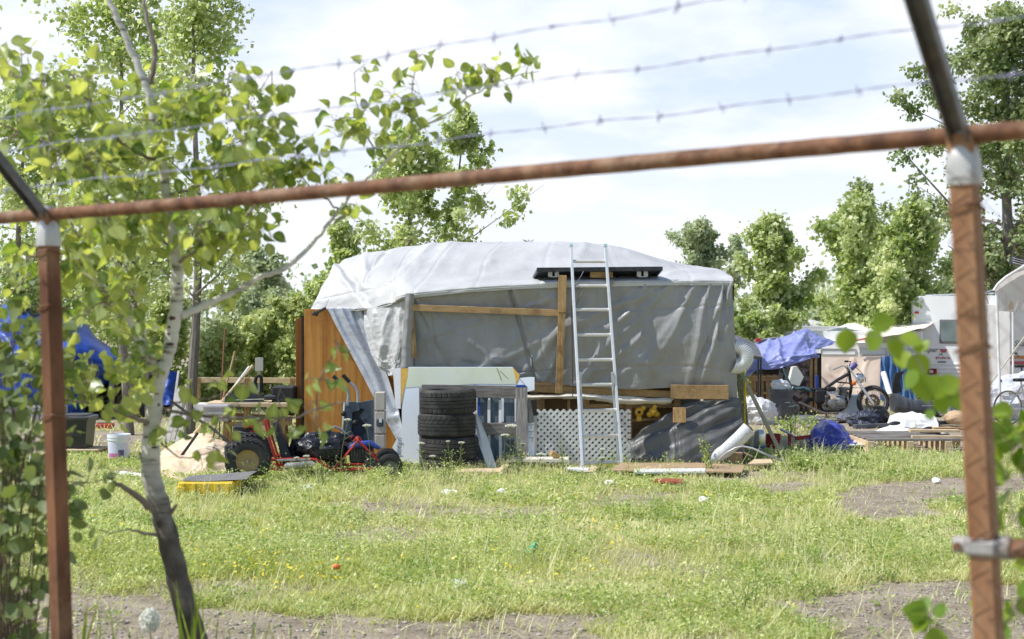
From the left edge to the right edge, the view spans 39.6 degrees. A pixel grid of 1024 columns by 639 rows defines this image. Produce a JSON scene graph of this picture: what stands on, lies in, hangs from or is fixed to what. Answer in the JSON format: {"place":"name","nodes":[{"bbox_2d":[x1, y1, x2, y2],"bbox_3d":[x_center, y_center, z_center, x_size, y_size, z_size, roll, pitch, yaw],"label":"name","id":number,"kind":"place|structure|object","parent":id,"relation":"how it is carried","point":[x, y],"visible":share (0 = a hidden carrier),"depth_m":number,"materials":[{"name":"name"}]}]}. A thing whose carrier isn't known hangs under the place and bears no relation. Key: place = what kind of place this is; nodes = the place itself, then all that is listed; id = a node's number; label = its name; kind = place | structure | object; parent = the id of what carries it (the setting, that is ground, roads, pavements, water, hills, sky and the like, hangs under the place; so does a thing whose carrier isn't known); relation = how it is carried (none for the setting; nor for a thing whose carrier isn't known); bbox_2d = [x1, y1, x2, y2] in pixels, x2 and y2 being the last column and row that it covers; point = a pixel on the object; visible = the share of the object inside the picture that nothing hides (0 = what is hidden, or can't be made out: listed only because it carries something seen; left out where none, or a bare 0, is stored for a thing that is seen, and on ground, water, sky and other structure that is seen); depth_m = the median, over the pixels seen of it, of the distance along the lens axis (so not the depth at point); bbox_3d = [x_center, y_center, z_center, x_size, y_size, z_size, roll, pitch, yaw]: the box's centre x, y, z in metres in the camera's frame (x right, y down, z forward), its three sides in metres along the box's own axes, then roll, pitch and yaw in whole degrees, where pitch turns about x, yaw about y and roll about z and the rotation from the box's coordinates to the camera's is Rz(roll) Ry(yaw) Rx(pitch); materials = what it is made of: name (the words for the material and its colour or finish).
{"place":"outdoors","nodes":[
{"label":"outdoors","id":0,"kind":"place"},
{"bbox_2d":[0,321,1023,638],"bbox_3d":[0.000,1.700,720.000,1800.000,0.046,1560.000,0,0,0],"label":"ground","id":1,"kind":"structure","parent":0,"point":[132,603],"depth_m":8.66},
{"bbox_2d":[1,556,41,638],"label":"dry brush","id":2,"kind":"object","parent":1,"relation":"on","point":[21,614],"visible":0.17,"depth_m":5.20,"materials":[{"name":"plant"}]},
{"bbox_2d":[0,227,94,329],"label":"shrub","id":3,"kind":"object","parent":1,"relation":"on","point":[28,244],"visible":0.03,"depth_m":29.81,"materials":[{"name":"green plant"}]},
{"bbox_2d":[0,69,118,316],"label":"poplar tree","id":4,"kind":"object","parent":1,"relation":"on","point":[12,199],"visible":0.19,"depth_m":25.67,"materials":[{"name":"green plant"}]},
{"bbox_2d":[0,275,120,638],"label":"leafy bush","id":5,"kind":"object","parent":1,"relation":"on","point":[15,448],"visible":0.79,"depth_m":4.78,"materials":[{"name":"green plant"}]},
{"bbox_2d":[67,445,107,453],"bbox_3d":[-5.413,1.655,17.900,0.560,0.085,0.610,0,0,0],"label":"pallet","id":6,"kind":"object","parent":1,"relation":"on","point":[95,448],"visible":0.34,"depth_m":17.77,"materials":[{"name":"wood"}]},
{"bbox_2d":[66,413,98,448],"bbox_3d":[-5.473,1.397,17.900,0.411,0.426,0.460,0,0,0],"label":"storage tote","id":7,"kind":"object","parent":6,"relation":"on","point":[84,422],"visible":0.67,"depth_m":17.72,"materials":[{"name":"plastic"}]},
{"bbox_2d":[0,304,179,417],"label":"blue tarp shelter","id":8,"kind":"object","parent":1,"relation":"on","point":[89,340],"visible":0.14,"depth_m":24.52,"materials":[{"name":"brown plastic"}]},
{"bbox_2d":[62,261,152,355],"bbox_3d":[-8.365,0.224,29.266,2.758,3.122,2.799,0,0,14],"label":"shrub","id":9,"kind":"object","parent":1,"relation":"on","point":[110,338],"visible":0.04,"depth_m":28.89,"materials":[{"name":"green plant"}]},
{"bbox_2d":[0,0,230,434],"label":"poplar tree","id":10,"kind":"object","parent":1,"relation":"on","point":[114,52],"visible":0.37,"depth_m":20.90,"materials":[{"name":"green plant"}]},
{"bbox_2d":[106,433,130,460],"bbox_3d":[-4.688,1.532,16.966,0.286,0.335,0.280,0,0,0],"label":"bucket","id":11,"kind":"object","parent":1,"relation":"on","point":[118,443],"visible":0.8,"depth_m":16.86,"materials":[{"name":"plastic"}]},
{"bbox_2d":[138,607,159,638],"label":"wild carrot","id":12,"kind":"object","parent":1,"relation":"on","point":[149,620],"visible":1,"depth_m":5.88,"materials":[{"name":"white plant"}]},
{"bbox_2d":[82,231,225,353],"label":"dark tree","id":13,"kind":"object","parent":1,"relation":"on","point":[163,282],"visible":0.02,"depth_m":43.88,"materials":[{"name":"green plant"}]},
{"bbox_2d":[130,280,206,404],"bbox_3d":[-6.781,0.497,27.963,1.970,2.562,2.158,0,0,-40],"label":"shrub","id":14,"kind":"object","parent":1,"relation":"on","point":[183,346],"visible":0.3,"depth_m":27.86,"materials":[{"name":"green plant"}]},
{"bbox_2d":[46,577,319,638],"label":"tall grass","id":15,"kind":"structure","parent":1,"relation":"on","point":[180,630],"depth_m":5.16,"materials":[{"name":"green plant"}]},
{"bbox_2d":[160,433,226,480],"bbox_3d":[-3.742,1.568,16.633,0.848,0.330,4.031,0,0,-12],"label":"ground tarp","id":16,"kind":"object","parent":1,"relation":"on","point":[201,444],"visible":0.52,"depth_m":15.89,"materials":[{"name":"beige fabric"}]},
{"bbox_2d":[176,480,240,495],"bbox_3d":[-2.927,1.615,13.759,0.537,0.130,0.455,0,0,0],"label":"yellow tray","id":17,"kind":"object","parent":1,"relation":"on","point":[187,485],"visible":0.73,"depth_m":13.55,"materials":[{"name":"plastic"}]},
{"bbox_2d":[181,471,264,480],"bbox_3d":[-2.822,1.569,14.017,0.687,0.162,0.866,0,0,0],"label":"mat","id":18,"kind":"object","parent":17,"relation":"on","point":[230,476],"visible":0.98,"depth_m":13.75,"materials":[{"name":"rubber"}]},
{"bbox_2d":[170,400,254,454],"bbox_3d":[-3.312,1.326,15.929,1.232,0.829,0.409,0,0,8],"label":"riding mower","id":19,"kind":"object","parent":1,"relation":"on","point":[240,428],"visible":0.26,"depth_m":15.90,"materials":[{"name":"red paint"}]},
{"bbox_2d":[114,0,311,433],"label":"poplar tree","id":20,"kind":"object","parent":1,"relation":"on","point":[201,16],"visible":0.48,"depth_m":19.57,"materials":[{"name":"green plant"}]},
{"bbox_2d":[183,313,262,408],"bbox_3d":[-5.617,0.819,27.226,1.482,1.906,1.960,0,0,-25],"label":"shrub","id":21,"kind":"object","parent":1,"relation":"on","point":[211,350],"visible":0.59,"depth_m":26.75,"materials":[{"name":"green plant"}]},
{"bbox_2d":[176,283,285,371],"bbox_3d":[-6.428,0.439,33.127,2.563,2.629,1.841,0,0,16],"label":"shrub","id":22,"kind":"object","parent":1,"relation":"on","point":[250,301],"visible":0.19,"depth_m":32.82,"materials":[{"name":"green plant"}]},
{"bbox_2d":[197,377,295,416],"bbox_3d":[-4.615,1.347,24.384,1.881,0.710,0.126,0,0,0],"label":"rail fence","id":23,"kind":"object","parent":1,"relation":"on","point":[291,381],"visible":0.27,"depth_m":24.38,"materials":[{"name":"wood"}]},
{"bbox_2d":[206,400,291,452],"bbox_3d":[-3.190,1.361,17.700,1.150,0.681,0.600,0,0,0],"label":"work bench","id":24,"kind":"object","parent":1,"relation":"on","point":[284,424],"visible":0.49,"depth_m":17.48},
{"bbox_2d":[202,404,232,421],"bbox_3d":[-3.575,1.132,17.295,0.315,0.200,0.320,0,0,0],"label":"plastic crate","id":25,"kind":"object","parent":24,"relation":"on","point":[214,409],"visible":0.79,"depth_m":17.15,"materials":[{"name":"plastic"}]},
{"bbox_2d":[225,374,263,402],"bbox_3d":[-3.299,0.875,17.663,0.497,0.391,0.425,0,0,0],"label":"black machine","id":26,"kind":"object","parent":24,"relation":"on","point":[254,398],"visible":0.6,"depth_m":17.52,"materials":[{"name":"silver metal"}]},
{"bbox_2d":[264,385,296,415],"bbox_3d":[-2.865,1.004,17.675,0.371,0.360,0.450,0,0,0],"label":"speaker box","id":27,"kind":"object","parent":24,"relation":"on","point":[289,391],"visible":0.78,"depth_m":17.50,"materials":[{"name":"black plastic"}]},
{"bbox_2d":[211,238,298,321],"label":"dark tree","id":28,"kind":"object","parent":1,"relation":"on","point":[260,262],"visible":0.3,"depth_m":45.84,"materials":[{"name":"green plant"}]},
{"bbox_2d":[230,305,294,399],"bbox_3d":[-4.952,0.747,27.906,2.032,2.075,1.195,0,0,-42],"label":"shrub","id":29,"kind":"object","parent":1,"relation":"on","point":[261,348],"visible":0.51,"depth_m":27.86,"materials":[{"name":"green plant"}]},
{"bbox_2d":[0,0,540,638],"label":"aspen tree","id":30,"kind":"object","parent":1,"relation":"on","point":[220,228],"visible":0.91,"depth_m":5.21,"materials":[{"name":"green plant"}]},
{"bbox_2d":[251,288,312,385],"bbox_3d":[-4.175,0.585,27.079,1.580,2.378,1.496,0,0,0],"label":"shrub","id":31,"kind":"object","parent":1,"relation":"on","point":[289,314],"visible":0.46,"depth_m":26.86,"materials":[{"name":"green plant"}]},
{"bbox_2d":[224,450,359,486],"bbox_3d":[-2.241,1.555,14.492,1.462,0.433,0.594,0,0,0],"label":"tall weed","id":32,"kind":"object","parent":1,"relation":"on","point":[318,477],"visible":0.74,"depth_m":14.42,"materials":[{"name":"green plant"}]},
{"bbox_2d":[281,271,328,331],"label":"shrub","id":33,"kind":"object","parent":1,"relation":"on","point":[313,287],"visible":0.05,"depth_m":28.80,"materials":[{"name":"green plant"}]},
{"bbox_2d":[225,419,402,481],"bbox_3d":[-2.118,1.383,15.290,1.853,0.653,0.930,0,0,-7],"label":"go kart","id":34,"kind":"object","parent":1,"relation":"on","point":[254,449],"visible":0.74,"depth_m":15.07,"materials":[{"name":"metal"}]},
{"bbox_2d":[291,218,366,358],"bbox_3d":[-2.799,0.032,23.731,1.436,3.442,1.440,0,0,31],"label":"young poplar","id":35,"kind":"object","parent":1,"relation":"on","point":[343,244],"visible":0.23,"depth_m":23.51,"materials":[{"name":"green plant"}]},
{"bbox_2d":[332,374,373,440],"bbox_3d":[-1.792,1.071,16.050,0.478,0.921,0.280,0,0,0],"label":"tiller","id":36,"kind":"object","parent":1,"relation":"on","point":[358,414],"visible":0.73,"depth_m":16.05,"materials":[{"name":"blue metal"}]},
{"bbox_2d":[374,392,385,448],"bbox_3d":[-1.489,1.262,16.039,0.124,0.901,0.182,0,0,0],"label":"metal case","id":37,"kind":"object","parent":1,"relation":"on","point":[380,420],"visible":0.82,"depth_m":15.97,"materials":[{"name":"silver metal"}]},
{"bbox_2d":[322,117,541,252],"bbox_3d":[-1.494,-0.928,24.913,3.436,5.269,2.994,0,0,-21],"label":"poplar tree","id":38,"kind":"object","parent":1,"relation":"on","point":[408,203],"visible":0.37,"depth_m":24.58,"materials":[{"name":"green plant"}]},
{"bbox_2d":[421,458,478,472],"bbox_3d":[-0.697,1.656,16.020,0.658,0.212,0.658,0,0,-30],"label":"tyre","id":39,"kind":"object","parent":1,"relation":"on","point":[469,462],"visible":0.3,"depth_m":15.76,"materials":[{"name":"rubber"}]},
{"bbox_2d":[420,435,478,459],"bbox_3d":[-0.703,1.434,16.020,0.658,0.263,0.658,1,1,10],"label":"tyre","id":40,"kind":"object","parent":39,"relation":"on","point":[436,447],"visible":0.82,"depth_m":15.74,"materials":[{"name":"rubber"}]},
{"bbox_2d":[418,413,475,437],"bbox_3d":[-0.735,1.184,16.020,0.659,0.269,0.658,1,-2,-40],"label":"tyre","id":41,"kind":"object","parent":40,"relation":"on","point":[445,426],"visible":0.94,"depth_m":15.74,"materials":[{"name":"rubber"}]},
{"bbox_2d":[419,387,476,414],"bbox_3d":[-0.722,0.918,16.020,0.646,0.282,0.646,-2,1,0],"label":"tyre","id":42,"kind":"object","parent":41,"relation":"on","point":[450,400],"visible":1,"depth_m":15.75,"materials":[{"name":"rubber"}]},
{"bbox_2d":[418,104,502,239],"bbox_3d":[-1.039,-1.109,25.517,1.472,5.629,1.284,0,0,-28],"label":"poplar tree","id":43,"kind":"object","parent":1,"relation":"on","point":[465,123],"visible":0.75,"depth_m":25.44,"materials":[{"name":"green plant"}]},
{"bbox_2d":[392,367,533,465],"bbox_3d":[-0.567,1.147,16.563,1.661,1.179,0.289,0,0,0],"label":"insulation board","id":44,"kind":"object","parent":1,"relation":"on","point":[409,382],"visible":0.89,"depth_m":16.64,"materials":[{"name":"plastic"}]},
{"bbox_2d":[91,480,861,606],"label":"yellow flowers","id":45,"kind":"object","parent":1,"relation":"on","point":[510,566],"visible":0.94,"depth_m":9.38,"materials":[{"name":"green plant"}]},
{"bbox_2d":[419,384,534,467],"bbox_3d":[-0.407,1.229,16.363,1.335,0.962,0.267,0,0,0],"label":"wood pallet","id":46,"kind":"object","parent":1,"relation":"on","point":[489,412],"visible":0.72,"depth_m":16.39,"materials":[{"name":"grey wood"}]},
{"bbox_2d":[475,413,496,467],"bbox_3d":[-0.312,1.367,16.050,0.107,0.602,0.403,0,0,-30],"label":"plastic offcut","id":47,"kind":"object","parent":1,"relation":"on","point":[484,445],"visible":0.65,"depth_m":16.05,"materials":[{"name":"plastic"}]},
{"bbox_2d":[0,250,997,343],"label":"distant woods","id":48,"kind":"object","parent":1,"relation":"on","point":[315,266],"visible":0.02,"depth_m":92.18,"materials":[{"name":"green plant"}]},
{"bbox_2d":[0,0,1023,638],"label":"fence","id":49,"kind":"object","parent":1,"relation":"on","point":[984,546],"visible":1,"depth_m":2.88,"materials":[{"name":"metal"}]},
{"bbox_2d":[901,596,952,638],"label":"vine","id":50,"kind":"object","parent":49,"relation":"attached to","point":[917,615],"visible":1,"depth_m":3.15,"materials":[{"name":"green plant"}]},
{"bbox_2d":[835,312,1023,420],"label":"vine","id":51,"kind":"object","parent":49,"relation":"attached to","point":[920,383],"visible":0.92,"depth_m":3.16,"materials":[{"name":"green plant"}]},
{"bbox_2d":[967,581,1023,638],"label":"vine","id":52,"kind":"object","parent":49,"relation":"attached to","point":[1008,610],"visible":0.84,"depth_m":3.19,"materials":[{"name":"green plant"}]},
{"bbox_2d":[993,401,1023,572],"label":"vine","id":53,"kind":"object","parent":49,"relation":"attached to","point":[1007,428],"visible":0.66,"depth_m":3.26,"materials":[{"name":"green plant"}]},
{"bbox_2d":[0,398,1023,638],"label":"grass","id":54,"kind":"structure","parent":1,"relation":"on","point":[430,613],"depth_m":9.93,"materials":[{"name":"green plant"}]},
{"bbox_2d":[296,241,744,463],"bbox_3d":[0.044,0.357,18.528,5.487,2.769,4.171,0,0,0],"label":"tarp shelter","id":55,"kind":"object","parent":1,"relation":"on","point":[380,315],"visible":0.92,"depth_m":16.83,"materials":[{"name":"silver fabric"}]},
{"bbox_2d":[296,318,300,427],"bbox_3d":[-2.648,0.821,17.750,0.100,1.667,0.020,0,0,-10],"label":"door","id":56,"kind":"structure","parent":55,"relation":"in","point":[298,320],"depth_m":17.74,"materials":[{"name":"red wood"}]},
{"bbox_2d":[533,266,662,277],"bbox_3d":[1.003,-0.544,16.942,1.533,0.156,0.524,0,0,0],"label":"solar panel","id":57,"kind":"object","parent":55,"relation":"on","point":[616,271],"visible":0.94,"depth_m":16.75,"materials":[{"name":"glass"}]},
{"bbox_2d":[731,339,753,373],"bbox_3d":[2.719,0.437,16.855,0.296,0.418,0.236,0,0,0],"label":"duct hose","id":58,"kind":"object","parent":55,"relation":"attached to","point":[744,353],"visible":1,"depth_m":16.78,"materials":[{"name":"plastic"}]},
{"bbox_2d":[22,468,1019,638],"bbox_3d":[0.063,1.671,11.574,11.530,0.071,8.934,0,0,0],"label":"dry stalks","id":59,"kind":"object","parent":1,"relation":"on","point":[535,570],"visible":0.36,"depth_m":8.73,"materials":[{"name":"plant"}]},
{"bbox_2d":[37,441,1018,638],"bbox_3d":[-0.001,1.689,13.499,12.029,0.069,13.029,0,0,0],"label":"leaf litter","id":60,"kind":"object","parent":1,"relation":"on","point":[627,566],"visible":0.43,"depth_m":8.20,"materials":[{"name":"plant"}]},
{"bbox_2d":[528,422,533,464],"bbox_3d":[0.220,1.395,16.356,0.079,0.554,0.112,0,0,0],"label":"foam offcut","id":61,"kind":"object","parent":1,"relation":"on","point":[530,438],"visible":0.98,"depth_m":16.36,"materials":[{"name":"plastic"}]},
{"bbox_2d":[508,457,568,461],"bbox_3d":[0.293,1.585,16.110,0.688,0.030,0.302,0,0,0],"label":"board","id":62,"kind":"object","parent":1,"relation":"on","point":[552,459],"visible":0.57,"depth_m":15.96,"materials":[{"name":"wood"}]},
{"bbox_2d":[534,409,630,465],"bbox_3d":[0.809,1.390,16.468,1.138,0.703,0.028,0,0,0],"label":"lattice panel","id":63,"kind":"object","parent":1,"relation":"on","point":[536,436],"visible":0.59,"depth_m":16.47,"materials":[{"name":"white plastic"}]},
{"bbox_2d":[569,243,622,466],"bbox_3d":[0.988,0.402,16.402,0.549,2.595,0.803,0,0,-7],"label":"extension ladder","id":64,"kind":"object","parent":1,"relation":"on","point":[614,409],"visible":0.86,"depth_m":16.38,"materials":[{"name":"metal"}]},
{"bbox_2d":[611,463,744,472],"bbox_3d":[1.849,1.638,15.763,1.483,0.014,0.927,0,0,7],"label":"board","id":65,"kind":"object","parent":1,"relation":"on","point":[727,469],"visible":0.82,"depth_m":15.78,"materials":[{"name":"beige wood"}]},
{"bbox_2d":[635,468,704,473],"bbox_3d":[1.702,1.630,15.308,0.835,0.020,0.324,0,0,-4],"label":"strip","id":66,"kind":"object","parent":65,"relation":"on","point":[679,470],"visible":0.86,"depth_m":15.26,"materials":[{"name":"white plastic"}]},
{"bbox_2d":[664,215,750,300],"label":"round tree","id":67,"kind":"object","parent":1,"relation":"on","point":[697,240],"visible":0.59,"depth_m":51.50,"materials":[{"name":"green plant"}]},
{"bbox_2d":[709,423,753,462],"bbox_3d":[2.528,1.457,16.502,0.571,0.512,0.196,0,0,18],"label":"fabric roll","id":68,"kind":"object","parent":1,"relation":"on","point":[743,434],"visible":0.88,"depth_m":16.41,"materials":[{"name":"fabric"}]},
{"bbox_2d":[722,576,769,612],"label":"tall weed","id":69,"kind":"object","parent":1,"relation":"on","point":[751,591],"visible":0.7,"depth_m":8.23,"materials":[{"name":"green plant"}]},
{"bbox_2d":[735,335,761,397],"bbox_3d":[3.849,0.985,24.944,0.851,1.430,2.140,0,0,3],"label":"black canopy","id":70,"kind":"object","parent":1,"relation":"on","point":[757,355],"visible":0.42,"depth_m":24.04,"materials":[{"name":"grey fabric"}]},
{"bbox_2d":[734,308,783,396],"bbox_3d":[5.259,0.745,30.001,2.193,1.979,1.254,0,0,0],"label":"shrub","id":71,"kind":"object","parent":1,"relation":"on","point":[755,324],"visible":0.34,"depth_m":29.78,"materials":[{"name":"green plant"}]},
{"bbox_2d":[754,429,765,452],"bbox_3d":[3.079,1.532,17.663,0.153,0.337,0.153,0,0,0],"label":"gas cylinder","id":72,"kind":"object","parent":1,"relation":"on","point":[760,437],"visible":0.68,"depth_m":17.60,"materials":[{"name":"metal"}]},
{"bbox_2d":[746,395,777,424],"bbox_3d":[3.981,1.475,23.118,0.690,0.507,0.502,0,0,0],"label":"white sack","id":73,"kind":"object","parent":1,"relation":"on","point":[768,408],"visible":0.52,"depth_m":22.94,"materials":[{"name":"plastic"}]},
{"bbox_2d":[741,373,784,458],"bbox_3d":[3.002,1.159,17.033,0.574,1.101,0.043,0,0,15],"label":"leaning pole","id":74,"kind":"object","parent":1,"relation":"on","point":[763,418],"visible":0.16,"depth_m":17.02,"materials":[{"name":"metal"}]},
{"bbox_2d":[768,388,792,419],"bbox_3d":[4.578,1.440,24.231,0.420,0.520,0.420,0,0,0],"label":"trash bin","id":75,"kind":"object","parent":1,"relation":"on","point":[779,398],"visible":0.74,"depth_m":24.06,"materials":[{"name":"grey plastic"}]},
{"bbox_2d":[731,209,831,336],"bbox_3d":[5.753,-0.352,31.087,2.044,4.108,1.928,0,0,41],"label":"poplar tree","id":76,"kind":"object","parent":1,"relation":"on","point":[769,238],"visible":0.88,"depth_m":30.79,"materials":[{"name":"green plant"}]},
{"bbox_2d":[746,328,834,413],"bbox_3d":[5.309,1.054,26.866,1.640,1.766,3.179,0,0,13],"label":"tarp hut","id":77,"kind":"object","parent":1,"relation":"on","point":[794,348],"visible":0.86,"depth_m":25.70,"materials":[{"name":"plastic"}]},
{"bbox_2d":[765,415,816,432],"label":"tall weed","id":78,"kind":"object","parent":1,"relation":"on","point":[783,424],"visible":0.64,"depth_m":21.38,"materials":[{"name":"green plant"}]},
{"bbox_2d":[788,366,803,385],"bbox_3d":[4.981,0.992,25.000,0.260,0.340,0.200,0,0,0],"label":"white jug","id":79,"kind":"object","parent":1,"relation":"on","point":[795,376],"visible":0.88,"depth_m":24.90,"materials":[{"name":"plastic"}]},
{"bbox_2d":[774,446,838,471],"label":"tall weed","id":80,"kind":"object","parent":1,"relation":"on","point":[797,462],"visible":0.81,"depth_m":15.92,"materials":[{"name":"green plant"}]},
{"bbox_2d":[793,320,844,330],"bbox_3d":[6.921,0.825,33.120,2.660,1.650,3.261,0,0,0],"label":"tent","id":81,"kind":"object","parent":1,"relation":"on","point":[811,326],"visible":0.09,"depth_m":32.25,"materials":[{"name":"fabric"}]},
{"bbox_2d":[805,420,856,450],"bbox_3d":[4.225,1.550,18.964,0.657,0.389,1.918,0,0,9],"label":"blue bundle","id":82,"kind":"object","parent":1,"relation":"on","point":[831,433],"visible":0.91,"depth_m":18.46,"materials":[{"name":"blue plastic"}]},
{"bbox_2d":[782,360,888,417],"bbox_3d":[5.607,1.238,24.585,1.850,1.051,0.524,0,0,-6],"label":"motorcycle","id":83,"kind":"object","parent":1,"relation":"on","point":[822,396],"visible":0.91,"depth_m":24.55,"materials":[{"name":"metal"}]},
{"bbox_2d":[808,450,868,470],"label":"tall weed","id":84,"kind":"object","parent":1,"relation":"on","point":[853,465],"visible":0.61,"depth_m":15.70,"materials":[{"name":"green plant"}]},
{"bbox_2d":[799,186,887,326],"bbox_3d":[7.897,-0.678,32.892,2.761,4.764,2.089,0,0,38],"label":"poplar tree","id":85,"kind":"object","parent":1,"relation":"on","point":[853,236],"visible":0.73,"depth_m":32.66,"materials":[{"name":"green plant"}]},
{"bbox_2d":[784,323,931,400],"bbox_3d":[8.247,0.802,31.569,3.958,1.837,4.272,0,0,20],"label":"canvas cabin","id":86,"kind":"object","parent":1,"relation":"on","point":[872,365],"visible":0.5,"depth_m":29.90,"materials":[{"name":"grey fabric"}]},
{"bbox_2d":[820,348,855,354],"bbox_3d":[6.883,0.675,30.026,0.725,0.134,0.030,0,0,20],"label":"window","id":87,"kind":"structure","parent":86,"relation":"in","point":[824,351],"depth_m":30.04,"materials":[{"name":"grey"}]},
{"bbox_2d":[845,410,883,426],"bbox_3d":[5.661,1.596,22.790,0.620,0.292,0.482,0,0,0],"label":"navy tarp","id":88,"kind":"object","parent":1,"relation":"on","point":[863,417],"visible":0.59,"depth_m":22.69,"materials":[{"name":"plastic"}]},
{"bbox_2d":[853,420,948,428],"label":"steel beam","id":89,"kind":"structure","parent":1,"relation":"on","point":[875,425],"depth_m":22.21,"materials":[{"name":"metal"}]},
{"bbox_2d":[850,192,953,329],"bbox_3d":[8.709,-0.536,31.297,2.553,4.485,2.031,0,0,-17],"label":"poplar tree","id":90,"kind":"object","parent":1,"relation":"on","point":[903,259],"visible":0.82,"depth_m":30.80,"materials":[{"name":"green plant"}]},
{"bbox_2d":[847,431,962,452],"bbox_3d":[5.167,1.611,18.777,1.276,0.178,1.335,0,0,0],"label":"pallet","id":91,"kind":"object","parent":1,"relation":"on","point":[904,438],"depth_m":18.42,"materials":[{"name":"grey wood"}]},
{"bbox_2d":[887,411,938,427],"bbox_3d":[6.377,1.602,22.684,0.805,0.250,1.179,0,0,15],"label":"white sheet","id":92,"kind":"object","parent":1,"relation":"on","point":[907,419],"visible":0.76,"depth_m":22.32,"materials":[{"name":"fabric"}]},
{"bbox_2d":[889,393,941,417],"bbox_3d":[6.707,1.440,23.587,0.784,0.428,0.465,0,0,0],"label":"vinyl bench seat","id":93,"kind":"object","parent":1,"relation":"on","point":[898,403],"visible":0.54,"depth_m":23.41,"materials":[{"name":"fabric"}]},
{"bbox_2d":[846,0,1023,294],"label":"poplar","id":94,"kind":"object","parent":1,"relation":"on","point":[994,48],"visible":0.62,"depth_m":36.65,"materials":[{"name":"green plant"}]},
{"bbox_2d":[943,410,961,424],"bbox_3d":[7.071,1.553,22.598,0.417,0.221,0.338,0,0,0],"label":"tan cushion","id":95,"kind":"object","parent":1,"relation":"on","point":[953,417],"visible":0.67,"depth_m":22.49,"materials":[{"name":"fabric"}]},
{"bbox_2d":[912,289,994,389],"bbox_3d":[10.432,0.529,32.142,2.048,2.343,5.400,0,0,24],"label":"camper","id":96,"kind":"object","parent":1,"relation":"on","point":[937,311],"visible":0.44,"depth_m":30.21,"materials":[{"name":"white metal"}]},
{"bbox_2d":[940,319,957,343],"bbox_3d":[9.420,0.255,30.055,0.747,0.510,0.037,0,0,24],"label":"window","id":97,"kind":"structure","parent":96,"relation":"in","point":[948,327],"depth_m":30.11,"materials":[{"name":"grey"}]},
{"bbox_2d":[927,35,1023,256],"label":"poplar","id":98,"kind":"object","parent":1,"relation":"on","point":[950,55],"visible":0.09,"depth_m":38.75,"materials":[{"name":"green plant"}]},
{"bbox_2d":[987,301,1023,382],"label":"trailer","id":99,"kind":"object","parent":1,"relation":"on","point":[1005,321],"visible":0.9,"depth_m":28.65,"materials":[{"name":"white metal"}]},
{"bbox_2d":[991,371,1023,420],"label":"covered pile","id":100,"kind":"object","parent":1,"relation":"on","point":[1009,383],"visible":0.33,"depth_m":23.98,"materials":[{"name":"white plastic"}]},
{"bbox_2d":[993,265,1023,401],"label":"white canopy","id":101,"kind":"object","parent":1,"relation":"on","point":[1014,300],"visible":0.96,"depth_m":22.51,"materials":[{"name":"fabric"}]},
{"bbox_2d":[993,378,1023,423],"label":"bicycle","id":102,"kind":"object","parent":1,"relation":"on","point":[1020,380],"visible":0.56,"depth_m":22.50,"materials":[{"name":"metal"}]},
{"bbox_2d":[0,0,1023,320],"label":"sky","id":103,"kind":"structure","parent":0,"point":[634,211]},
{"bbox_2d":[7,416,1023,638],"bbox_3d":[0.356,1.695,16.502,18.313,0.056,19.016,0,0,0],"label":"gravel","id":104,"kind":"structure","parent":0,"point":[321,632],"depth_m":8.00,"materials":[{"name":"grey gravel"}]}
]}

